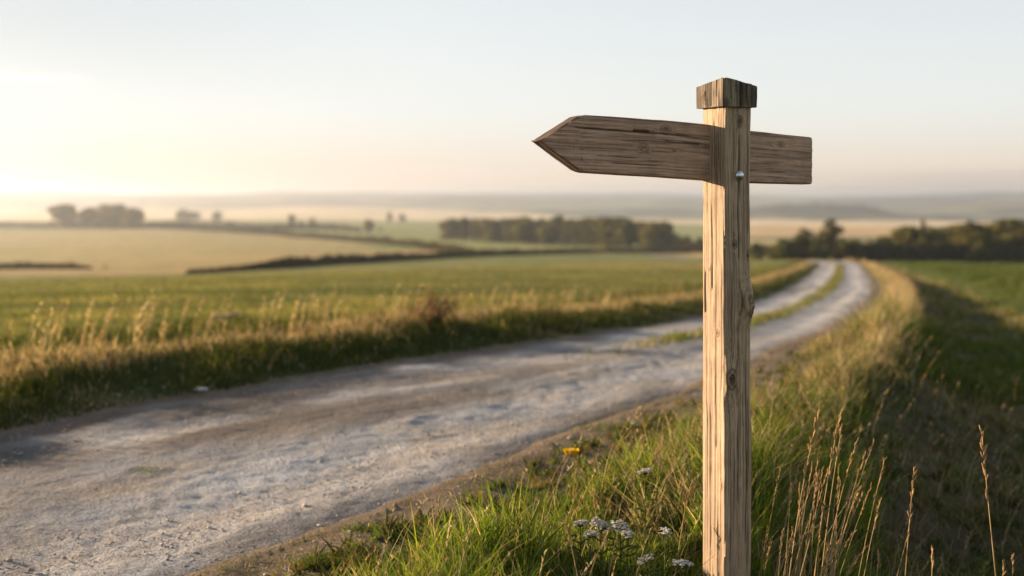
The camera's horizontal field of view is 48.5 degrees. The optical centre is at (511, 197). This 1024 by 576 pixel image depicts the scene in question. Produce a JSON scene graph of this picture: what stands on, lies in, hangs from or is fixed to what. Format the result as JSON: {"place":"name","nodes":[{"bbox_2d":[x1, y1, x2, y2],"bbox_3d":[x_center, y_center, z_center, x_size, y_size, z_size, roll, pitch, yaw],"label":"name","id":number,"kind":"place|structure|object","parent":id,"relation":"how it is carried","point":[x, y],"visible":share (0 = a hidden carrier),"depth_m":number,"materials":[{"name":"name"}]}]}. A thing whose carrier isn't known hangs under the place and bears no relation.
{"place":"outdoors","nodes":[
{"label":"outdoors","id":0,"kind":"place"},
{"bbox_2d":[0,219,702,274],"bbox_3d":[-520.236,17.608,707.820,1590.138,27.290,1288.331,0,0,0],"label":"stubble field","id":1,"kind":"structure","parent":0,"point":[135,251],"depth_m":377.95,"materials":[{"name":"plant"}]},
{"bbox_2d":[0,262,92,269],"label":"hedge","id":2,"kind":"object","parent":1,"relation":"on","point":[29,265],"visible":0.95,"depth_m":144.17,"materials":[{"name":"green plant"}]},
{"bbox_2d":[44,203,78,227],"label":"broadleaf tree","id":3,"kind":"object","parent":1,"relation":"on","point":[65,212],"visible":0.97,"depth_m":773.78,"materials":[{"name":"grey plant"}]},
{"bbox_2d":[77,207,103,227],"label":"broadleaf tree","id":4,"kind":"object","parent":1,"relation":"on","point":[90,216],"visible":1,"depth_m":768.03,"materials":[{"name":"grey plant"}]},
{"bbox_2d":[96,203,110,223],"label":"broadleaf tree","id":5,"kind":"object","parent":1,"relation":"on","point":[102,212],"visible":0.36,"depth_m":787.51,"materials":[{"name":"grey plant"}]},
{"bbox_2d":[103,204,126,227],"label":"broadleaf tree","id":6,"kind":"object","parent":1,"relation":"on","point":[115,213],"visible":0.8,"depth_m":758.25,"materials":[{"name":"grey plant"}]},
{"bbox_2d":[119,207,145,228],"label":"broadleaf tree","id":7,"kind":"object","parent":1,"relation":"on","point":[133,217],"visible":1,"depth_m":740.91,"materials":[{"name":"grey plant"}]},
{"bbox_2d":[0,220,363,231],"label":"hedge","id":8,"kind":"object","parent":1,"relation":"on","point":[232,224],"visible":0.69,"depth_m":775.01,"materials":[{"name":"green plant"}]},
{"bbox_2d":[174,209,193,220],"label":"broadleaf tree","id":9,"kind":"object","parent":1,"relation":"on","point":[186,215],"visible":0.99,"depth_m":1160.78,"materials":[{"name":"grey plant"}]},
{"bbox_2d":[191,211,202,219],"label":"broadleaf tree","id":10,"kind":"object","parent":1,"relation":"on","point":[196,215],"visible":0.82,"depth_m":1231.89,"materials":[{"name":"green plant"}]},
{"bbox_2d":[211,211,222,220],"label":"broadleaf tree","id":11,"kind":"object","parent":1,"relation":"on","point":[216,215],"visible":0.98,"depth_m":1189.40,"materials":[{"name":"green plant"}]},
{"bbox_2d":[154,222,478,251],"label":"hedge","id":12,"kind":"object","parent":1,"relation":"on","point":[422,244],"visible":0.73,"depth_m":475.48,"materials":[{"name":"green plant"}]},
{"bbox_2d":[363,219,374,231],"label":"broadleaf tree","id":13,"kind":"object","parent":1,"relation":"on","point":[368,224],"visible":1,"depth_m":733.37,"materials":[{"name":"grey plant"}]},
{"bbox_2d":[185,246,691,273],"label":"hedge","id":14,"kind":"object","parent":1,"relation":"on","point":[290,261],"visible":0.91,"depth_m":167.73,"materials":[{"name":"green plant"}]},
{"bbox_2d":[437,219,457,239],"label":"woodland tree","id":15,"kind":"object","parent":1,"relation":"on","point":[446,226],"visible":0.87,"depth_m":529.61,"materials":[{"name":"green plant"}]},
{"bbox_2d":[451,219,462,240],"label":"woodland tree","id":16,"kind":"object","parent":1,"relation":"on","point":[457,228],"visible":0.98,"depth_m":526.01,"materials":[{"name":"green plant"}]},
{"bbox_2d":[457,217,470,240],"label":"woodland tree","id":17,"kind":"object","parent":1,"relation":"on","point":[464,222],"visible":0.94,"depth_m":522.68,"materials":[{"name":"green plant"}]},
{"bbox_2d":[468,220,477,240],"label":"woodland tree","id":18,"kind":"object","parent":1,"relation":"on","point":[473,234],"visible":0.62,"depth_m":517.60,"materials":[{"name":"green plant"}]},
{"bbox_2d":[473,220,485,241],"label":"woodland tree","id":19,"kind":"object","parent":1,"relation":"on","point":[478,229],"visible":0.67,"depth_m":510.41,"materials":[{"name":"green plant"}]},
{"bbox_2d":[479,219,503,241],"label":"woodland tree","id":20,"kind":"object","parent":1,"relation":"on","point":[488,228],"visible":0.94,"depth_m":502.37,"materials":[{"name":"green plant"}]},
{"bbox_2d":[492,221,503,242],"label":"woodland tree","id":21,"kind":"object","parent":1,"relation":"on","point":[498,236],"visible":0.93,"depth_m":500.89,"materials":[{"name":"green plant"}]},
{"bbox_2d":[501,218,514,242],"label":"woodland tree","id":22,"kind":"object","parent":1,"relation":"on","point":[507,233],"visible":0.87,"depth_m":493.07,"materials":[{"name":"green plant"}]},
{"bbox_2d":[510,220,534,243],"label":"woodland tree","id":23,"kind":"object","parent":1,"relation":"on","point":[520,232],"visible":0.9,"depth_m":473.46,"materials":[{"name":"green plant"}]},
{"bbox_2d":[524,219,537,243],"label":"woodland tree","id":24,"kind":"object","parent":1,"relation":"on","point":[531,224],"visible":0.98,"depth_m":471.95,"materials":[{"name":"green plant"}]},
{"bbox_2d":[533,219,544,244],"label":"woodland tree","id":25,"kind":"object","parent":1,"relation":"on","point":[540,222],"visible":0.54,"depth_m":470.36,"materials":[{"name":"green plant"}]},
{"bbox_2d":[535,220,560,244],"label":"woodland tree","id":26,"kind":"object","parent":1,"relation":"on","point":[546,232],"visible":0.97,"depth_m":464.31,"materials":[{"name":"green plant"}]},
{"bbox_2d":[550,215,564,245],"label":"woodland tree","id":27,"kind":"object","parent":1,"relation":"on","point":[557,221],"visible":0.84,"depth_m":461.61,"materials":[{"name":"green plant"}]},
{"bbox_2d":[561,219,572,245],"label":"woodland tree","id":28,"kind":"object","parent":1,"relation":"on","point":[565,236],"visible":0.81,"depth_m":456.79,"materials":[{"name":"green plant"}]},
{"bbox_2d":[568,219,581,246],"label":"woodland tree","id":29,"kind":"object","parent":1,"relation":"on","point":[574,232],"visible":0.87,"depth_m":417.92,"materials":[{"name":"green plant"}]},
{"bbox_2d":[576,219,590,246],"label":"woodland tree","id":30,"kind":"object","parent":1,"relation":"on","point":[582,237],"visible":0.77,"depth_m":414.31,"materials":[{"name":"green plant"}]},
{"bbox_2d":[582,218,597,246],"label":"woodland tree","id":31,"kind":"object","parent":1,"relation":"on","point":[589,231],"visible":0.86,"depth_m":398.68,"materials":[{"name":"green plant"}]},
{"bbox_2d":[592,217,611,247],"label":"woodland tree","id":32,"kind":"object","parent":1,"relation":"on","point":[597,239],"visible":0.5,"depth_m":391.94,"materials":[{"name":"green plant"}]},
{"bbox_2d":[596,217,615,247],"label":"woodland tree","id":33,"kind":"object","parent":1,"relation":"on","point":[605,231],"visible":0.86,"depth_m":387.99,"materials":[{"name":"green plant"}]},
{"bbox_2d":[608,217,623,247],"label":"woodland tree","id":34,"kind":"object","parent":1,"relation":"on","point":[617,242],"visible":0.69,"depth_m":381.12,"materials":[{"name":"green plant"}]},
{"bbox_2d":[617,220,634,248],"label":"woodland tree","id":35,"kind":"object","parent":1,"relation":"on","point":[624,237],"visible":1,"depth_m":372.74,"materials":[{"name":"green plant"}]},
{"bbox_2d":[625,220,636,247],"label":"woodland tree","id":36,"kind":"object","parent":1,"relation":"on","point":[632,230],"visible":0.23,"depth_m":387.76,"materials":[{"name":"green plant"}]},
{"bbox_2d":[633,220,642,248],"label":"woodland tree","id":37,"kind":"object","parent":1,"relation":"on","point":[636,233],"visible":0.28,"depth_m":384.77,"materials":[{"name":"green plant"}]},
{"bbox_2d":[639,221,673,248],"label":"woodland tree","id":38,"kind":"object","parent":1,"relation":"on","point":[645,234],"visible":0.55,"depth_m":351.91,"materials":[{"name":"green plant"}]},
{"bbox_2d":[652,222,669,248],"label":"woodland tree","id":39,"kind":"object","parent":1,"relation":"on","point":[658,234],"visible":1,"depth_m":348.99,"materials":[{"name":"green plant"}]},
{"bbox_2d":[654,221,681,249],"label":"woodland tree","id":40,"kind":"object","parent":1,"relation":"on","point":[667,224],"visible":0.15,"depth_m":360.22,"materials":[{"name":"green plant"}]},
{"bbox_2d":[667,242,752,255],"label":"hedge","id":41,"kind":"object","parent":1,"relation":"on","point":[695,247],"visible":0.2,"depth_m":323.57,"materials":[{"name":"green plant"}]},
{"bbox_2d":[0,261,870,575],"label":"road","id":42,"kind":"structure","parent":0,"point":[210,463],"depth_m":5.61,"materials":[{"name":"gravel"}]},
{"bbox_2d":[0,254,1023,355],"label":"green field","id":43,"kind":"structure","parent":0,"point":[540,259],"depth_m":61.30,"materials":[{"name":"plant"}]},
{"bbox_2d":[210,311,239,318],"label":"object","id":44,"kind":"object","parent":43,"relation":"on","point":[233,313],"visible":0.92,"depth_m":10.18,"materials":[{"name":"plant"}]},
{"bbox_2d":[1,280,701,371],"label":"seeding weeds","id":45,"kind":"object","parent":43,"relation":"on","point":[165,329],"visible":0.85,"depth_m":8.94,"materials":[{"name":"beige plant"}]},
{"bbox_2d":[0,254,1023,575],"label":"ground","id":46,"kind":"structure","parent":0,"point":[544,446],"depth_m":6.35,"materials":[{"name":"green plant"}]},
{"bbox_2d":[126,463,169,473],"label":"grass tuft","id":47,"kind":"object","parent":46,"relation":"on","point":[149,470],"visible":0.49,"depth_m":4.97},
{"bbox_2d":[287,545,365,570],"bbox_3d":[-0.605,1.179,3.700,0.306,0.069,0.204,0,0,0],"label":"grass tuft","id":48,"kind":"object","parent":46,"relation":"on","point":[321,560],"visible":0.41,"depth_m":3.70,"materials":[{"name":"plant"}]},
{"bbox_2d":[336,519,388,532],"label":"grass tuft","id":49,"kind":"object","parent":46,"relation":"on","point":[356,528],"visible":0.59,"depth_m":4.11,"materials":[{"name":"plant"}]},
{"bbox_2d":[0,259,819,430],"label":"bank grass","id":50,"kind":"structure","parent":46,"relation":"on","point":[16,369],"depth_m":8.63,"materials":[{"name":"plant"}]},
{"bbox_2d":[401,285,471,327],"bbox_3d":[-0.699,0.952,9.935,0.567,0.406,0.669,0,0,-19],"label":"shrub","id":51,"kind":"object","parent":46,"relation":"on","point":[439,310],"visible":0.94,"depth_m":9.90,"materials":[{"name":"brown plant"}]},
{"bbox_2d":[563,448,578,477],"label":"yellow flower","id":52,"kind":"object","parent":46,"relation":"on","point":[566,451],"visible":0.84,"depth_m":4.75,"materials":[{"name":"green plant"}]},
{"bbox_2d":[565,524,577,575],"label":"dry grass stalk","id":53,"kind":"object","parent":46,"relation":"on","point":[568,531],"visible":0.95,"depth_m":3.12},
{"bbox_2d":[565,520,592,575],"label":"yarrow","id":54,"kind":"object","parent":46,"relation":"on","point":[580,523],"visible":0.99,"depth_m":3.32,"materials":[{"name":"green plant"}]},
{"bbox_2d":[578,530,604,575],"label":"yarrow","id":55,"kind":"object","parent":46,"relation":"on","point":[592,533],"visible":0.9,"depth_m":3.22,"materials":[{"name":"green plant"}]},
{"bbox_2d":[585,517,615,575],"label":"yarrow","id":56,"kind":"object","parent":46,"relation":"on","point":[600,525],"visible":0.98,"depth_m":3.28,"materials":[{"name":"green plant"}]},
{"bbox_2d":[608,520,635,573],"bbox_3d":[0.314,1.026,3.261,0.088,0.198,0.076,0,0,-19],"label":"yarrow","id":57,"kind":"object","parent":46,"relation":"on","point":[617,522],"visible":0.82,"depth_m":3.26,"materials":[{"name":"white plant"}]},
{"bbox_2d":[571,418,674,432],"bbox_3d":[0.608,1.188,5.888,0.684,0.084,0.276,0,0,0],"label":"grass tuft","id":58,"kind":"object","parent":46,"relation":"on","point":[628,426],"visible":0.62,"depth_m":5.89,"materials":[{"name":"plant"}]},
{"bbox_2d":[612,530,642,575],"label":"yarrow","id":59,"kind":"object","parent":46,"relation":"on","point":[628,534],"visible":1,"depth_m":3.20,"materials":[{"name":"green plant"}]},
{"bbox_2d":[632,468,657,535],"bbox_3d":[0.435,1.011,3.751,0.089,0.247,0.077,0,0,25],"label":"yarrow","id":60,"kind":"object","parent":46,"relation":"on","point":[645,471],"visible":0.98,"depth_m":3.75,"materials":[{"name":"green plant"}]},
{"bbox_2d":[633,554,661,575],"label":"yarrow","id":61,"kind":"object","parent":46,"relation":"on","point":[647,561],"visible":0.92,"depth_m":3.12,"materials":[{"name":"white plant"}]},
{"bbox_2d":[650,527,679,575],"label":"yarrow","id":62,"kind":"object","parent":46,"relation":"on","point":[666,531],"visible":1,"depth_m":3.30,"materials":[{"name":"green plant"}]},
{"bbox_2d":[531,77,812,575],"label":"signpost","id":63,"kind":"object","parent":46,"relation":"on","point":[724,154],"visible":1,"depth_m":3.32,"materials":[{"name":"brown wood"}]},
{"bbox_2d":[672,559,693,575],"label":"yarrow","id":64,"kind":"object","parent":46,"relation":"on","point":[681,563],"visible":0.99,"depth_m":3.15,"materials":[{"name":"white plant"}]},
{"bbox_2d":[677,479,693,559],"bbox_3d":[0.523,1.006,3.472,0.018,0.307,0.071,0,0,-44],"label":"dry grass stalk","id":65,"kind":"object","parent":46,"relation":"on","point":[686,502],"visible":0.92,"depth_m":3.46,"materials":[{"name":"plant"}]},
{"bbox_2d":[563,260,847,361],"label":"median grass","id":66,"kind":"structure","parent":46,"relation":"on","point":[837,276],"depth_m":16.46,"materials":[{"name":"plant"}]},
{"bbox_2d":[775,479,795,575],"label":"dry grass stalk","id":67,"kind":"object","parent":46,"relation":"on","point":[792,485],"visible":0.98,"depth_m":3.25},
{"bbox_2d":[787,464,791,573],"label":"dry grass stalk","id":68,"kind":"object","parent":46,"relation":"on","point":[789,471],"visible":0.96,"depth_m":3.31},
{"bbox_2d":[797,493,803,575],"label":"dry grass stalk","id":69,"kind":"object","parent":46,"relation":"on","point":[799,528],"visible":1,"depth_m":3.29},
{"bbox_2d":[795,461,812,575],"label":"dry grass stalk","id":70,"kind":"object","parent":46,"relation":"on","point":[805,504],"visible":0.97,"depth_m":3.46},
{"bbox_2d":[789,406,819,575],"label":"dry grass stalk","id":71,"kind":"object","parent":46,"relation":"on","point":[815,427],"visible":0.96,"depth_m":3.36,"materials":[{"name":"plant"}]},
{"bbox_2d":[802,470,820,572],"bbox_3d":[0.855,1.119,3.329,0.104,0.648,0.013,0,0,-9],"label":"dry grass stalk","id":72,"kind":"object","parent":46,"relation":"on","point":[818,474],"visible":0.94,"depth_m":3.33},
{"bbox_2d":[801,466,829,569],"bbox_3d":[0.934,1.100,3.575,0.131,0.532,0.010,0,0,26],"label":"dry grass stalk","id":73,"kind":"object","parent":46,"relation":"on","point":[817,505],"visible":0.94,"depth_m":3.56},
{"bbox_2d":[808,466,824,575],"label":"dry grass stalk","id":74,"kind":"object","parent":46,"relation":"on","point":[815,514],"visible":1,"depth_m":3.52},
{"bbox_2d":[800,440,841,575],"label":"dry grass stalk","id":75,"kind":"object","parent":46,"relation":"on","point":[838,452],"visible":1,"depth_m":3.20,"materials":[{"name":"plant"}]},
{"bbox_2d":[820,499,833,575],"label":"dry grass stalk","id":76,"kind":"object","parent":46,"relation":"on","point":[824,512],"visible":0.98,"depth_m":3.28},
{"bbox_2d":[814,407,843,574],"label":"dry grass stalk","id":77,"kind":"object","parent":46,"relation":"on","point":[835,436],"visible":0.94,"depth_m":3.39,"materials":[{"name":"plant"}]},
{"bbox_2d":[821,425,842,575],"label":"dry grass stalk","id":78,"kind":"object","parent":46,"relation":"on","point":[832,488],"visible":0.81,"depth_m":3.36,"materials":[{"name":"plant"}]},
{"bbox_2d":[835,462,840,574],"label":"dry grass stalk","id":79,"kind":"object","parent":46,"relation":"on","point":[837,506],"visible":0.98,"depth_m":3.42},
{"bbox_2d":[823,485,858,575],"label":"dry grass stalk","id":80,"kind":"object","parent":46,"relation":"on","point":[846,511],"visible":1,"depth_m":3.23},
{"bbox_2d":[824,437,858,575],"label":"dry grass stalk","id":81,"kind":"object","parent":46,"relation":"on","point":[853,452],"visible":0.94,"depth_m":3.42,"materials":[{"name":"plant"}]},
{"bbox_2d":[824,456,859,573],"bbox_3d":[0.889,1.090,3.214,0.201,0.720,0.009,0,0,-8],"label":"dry grass stalk","id":82,"kind":"object","parent":46,"relation":"on","point":[843,506],"visible":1,"depth_m":3.22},
{"bbox_2d":[832,480,853,575],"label":"dry grass stalk","id":83,"kind":"object","parent":46,"relation":"on","point":[848,497],"visible":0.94,"depth_m":3.27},
{"bbox_2d":[831,451,865,575],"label":"dry grass stalk","id":84,"kind":"object","parent":46,"relation":"on","point":[863,457],"visible":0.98,"depth_m":3.64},
{"bbox_2d":[834,463,873,574],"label":"dry grass stalk","id":85,"kind":"object","parent":46,"relation":"on","point":[866,479],"visible":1,"depth_m":3.23,"materials":[{"name":"plant"}]},
{"bbox_2d":[834,438,874,570],"bbox_3d":[1.027,1.095,3.519,0.182,0.711,0.012,0,0,14],"label":"dry grass stalk","id":86,"kind":"object","parent":46,"relation":"on","point":[856,491],"visible":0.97,"depth_m":3.51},
{"bbox_2d":[839,482,871,575],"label":"dry grass stalk","id":87,"kind":"object","parent":46,"relation":"on","point":[859,516],"visible":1,"depth_m":3.37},
{"bbox_2d":[858,457,886,575],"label":"dry grass stalk","id":88,"kind":"object","parent":46,"relation":"on","point":[883,467],"visible":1,"depth_m":3.35,"materials":[{"name":"plant"}]},
{"bbox_2d":[864,497,881,575],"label":"dry grass stalk","id":89,"kind":"object","parent":46,"relation":"on","point":[876,517],"visible":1,"depth_m":3.29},
{"bbox_2d":[905,464,916,575],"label":"dry grass stalk","id":90,"kind":"object","parent":46,"relation":"on","point":[911,495],"visible":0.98,"depth_m":3.30,"materials":[{"name":"plant"}]},
{"bbox_2d":[979,425,995,575],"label":"dry grass stalk","id":91,"kind":"object","parent":46,"relation":"on","point":[983,448],"visible":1,"depth_m":3.24,"materials":[{"name":"plant"}]},
{"bbox_2d":[0,191,1023,257],"bbox_3d":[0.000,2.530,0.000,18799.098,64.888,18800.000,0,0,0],"label":"hills","id":92,"kind":"structure","parent":0,"point":[774,219],"depth_m":2539.76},
{"bbox_2d":[0,0,1023,196],"label":"sky","id":93,"kind":"structure","parent":0,"point":[892,97],"materials":[{"name":"white"}]},
{"bbox_2d":[693,258,1023,317],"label":"crop field","id":94,"kind":"structure","parent":0,"point":[956,282],"depth_m":45.28,"materials":[{"name":"plant"}]},
{"bbox_2d":[749,242,768,259],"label":"bush","id":95,"kind":"object","parent":94,"relation":"on","point":[757,249],"visible":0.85,"depth_m":195.31,"materials":[{"name":"green plant"}]},
{"bbox_2d":[765,238,796,259],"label":"bush","id":96,"kind":"object","parent":94,"relation":"on","point":[780,249],"visible":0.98,"depth_m":182.34,"materials":[{"name":"green plant"}]},
{"bbox_2d":[788,228,826,259],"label":"conifer","id":97,"kind":"object","parent":94,"relation":"on","point":[802,242],"visible":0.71,"depth_m":182.21,"materials":[{"name":"green plant"}]},
{"bbox_2d":[805,241,830,259],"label":"bush","id":98,"kind":"object","parent":94,"relation":"on","point":[819,251],"visible":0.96,"depth_m":179.17,"materials":[{"name":"green plant"}]},
{"bbox_2d":[814,218,846,259],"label":"broadleaf tree","id":99,"kind":"object","parent":94,"relation":"on","point":[828,239],"visible":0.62,"depth_m":187.40,"materials":[{"name":"green plant"}]},
{"bbox_2d":[838,238,865,260],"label":"bush","id":100,"kind":"object","parent":94,"relation":"on","point":[852,248],"visible":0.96,"depth_m":182.61,"materials":[{"name":"green plant"}]},
{"bbox_2d":[874,235,896,246],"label":"bush","id":101,"kind":"object","parent":94,"relation":"on","point":[885,240],"visible":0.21,"depth_m":190.25,"materials":[{"name":"green plant"}]},
{"bbox_2d":[888,225,919,247],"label":"broadleaf tree","id":102,"kind":"object","parent":94,"relation":"on","point":[899,239],"visible":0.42,"depth_m":191.37,"materials":[{"name":"green plant"}]},
{"bbox_2d":[916,219,929,243],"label":"conifer","id":103,"kind":"object","parent":94,"relation":"on","point":[923,236],"visible":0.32,"depth_m":188.39,"materials":[{"name":"green plant"}]},
{"bbox_2d":[827,239,1023,263],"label":"thicket","id":104,"kind":"object","parent":94,"relation":"on","point":[937,252],"visible":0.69,"depth_m":182.49,"materials":[{"name":"green plant"}]},
{"bbox_2d":[907,225,950,242],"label":"broadleaf tree","id":105,"kind":"object","parent":94,"relation":"on","point":[932,236],"visible":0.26,"depth_m":189.57,"materials":[{"name":"green plant"}]},
{"bbox_2d":[929,224,961,241],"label":"broadleaf tree","id":106,"kind":"object","parent":94,"relation":"on","point":[950,232],"visible":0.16,"depth_m":197.52,"materials":[{"name":"green plant"}]},
{"bbox_2d":[950,221,997,261],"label":"broadleaf tree","id":107,"kind":"object","parent":94,"relation":"on","point":[972,231],"visible":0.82,"depth_m":181.12,"materials":[{"name":"green plant"}]},
{"bbox_2d":[970,240,996,262],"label":"bush","id":108,"kind":"object","parent":94,"relation":"on","point":[984,247],"visible":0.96,"depth_m":179.49,"materials":[{"name":"green plant"}]},
{"bbox_2d":[986,217,1023,247],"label":"broadleaf tree","id":109,"kind":"object","parent":94,"relation":"on","point":[1006,231],"visible":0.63,"depth_m":187.14,"materials":[{"name":"green plant"}]},
{"bbox_2d":[1015,227,1023,248],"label":"broadleaf tree","id":110,"kind":"object","parent":94,"relation":"on","point":[1017,235],"visible":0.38,"depth_m":185.25,"materials":[{"name":"green plant"}]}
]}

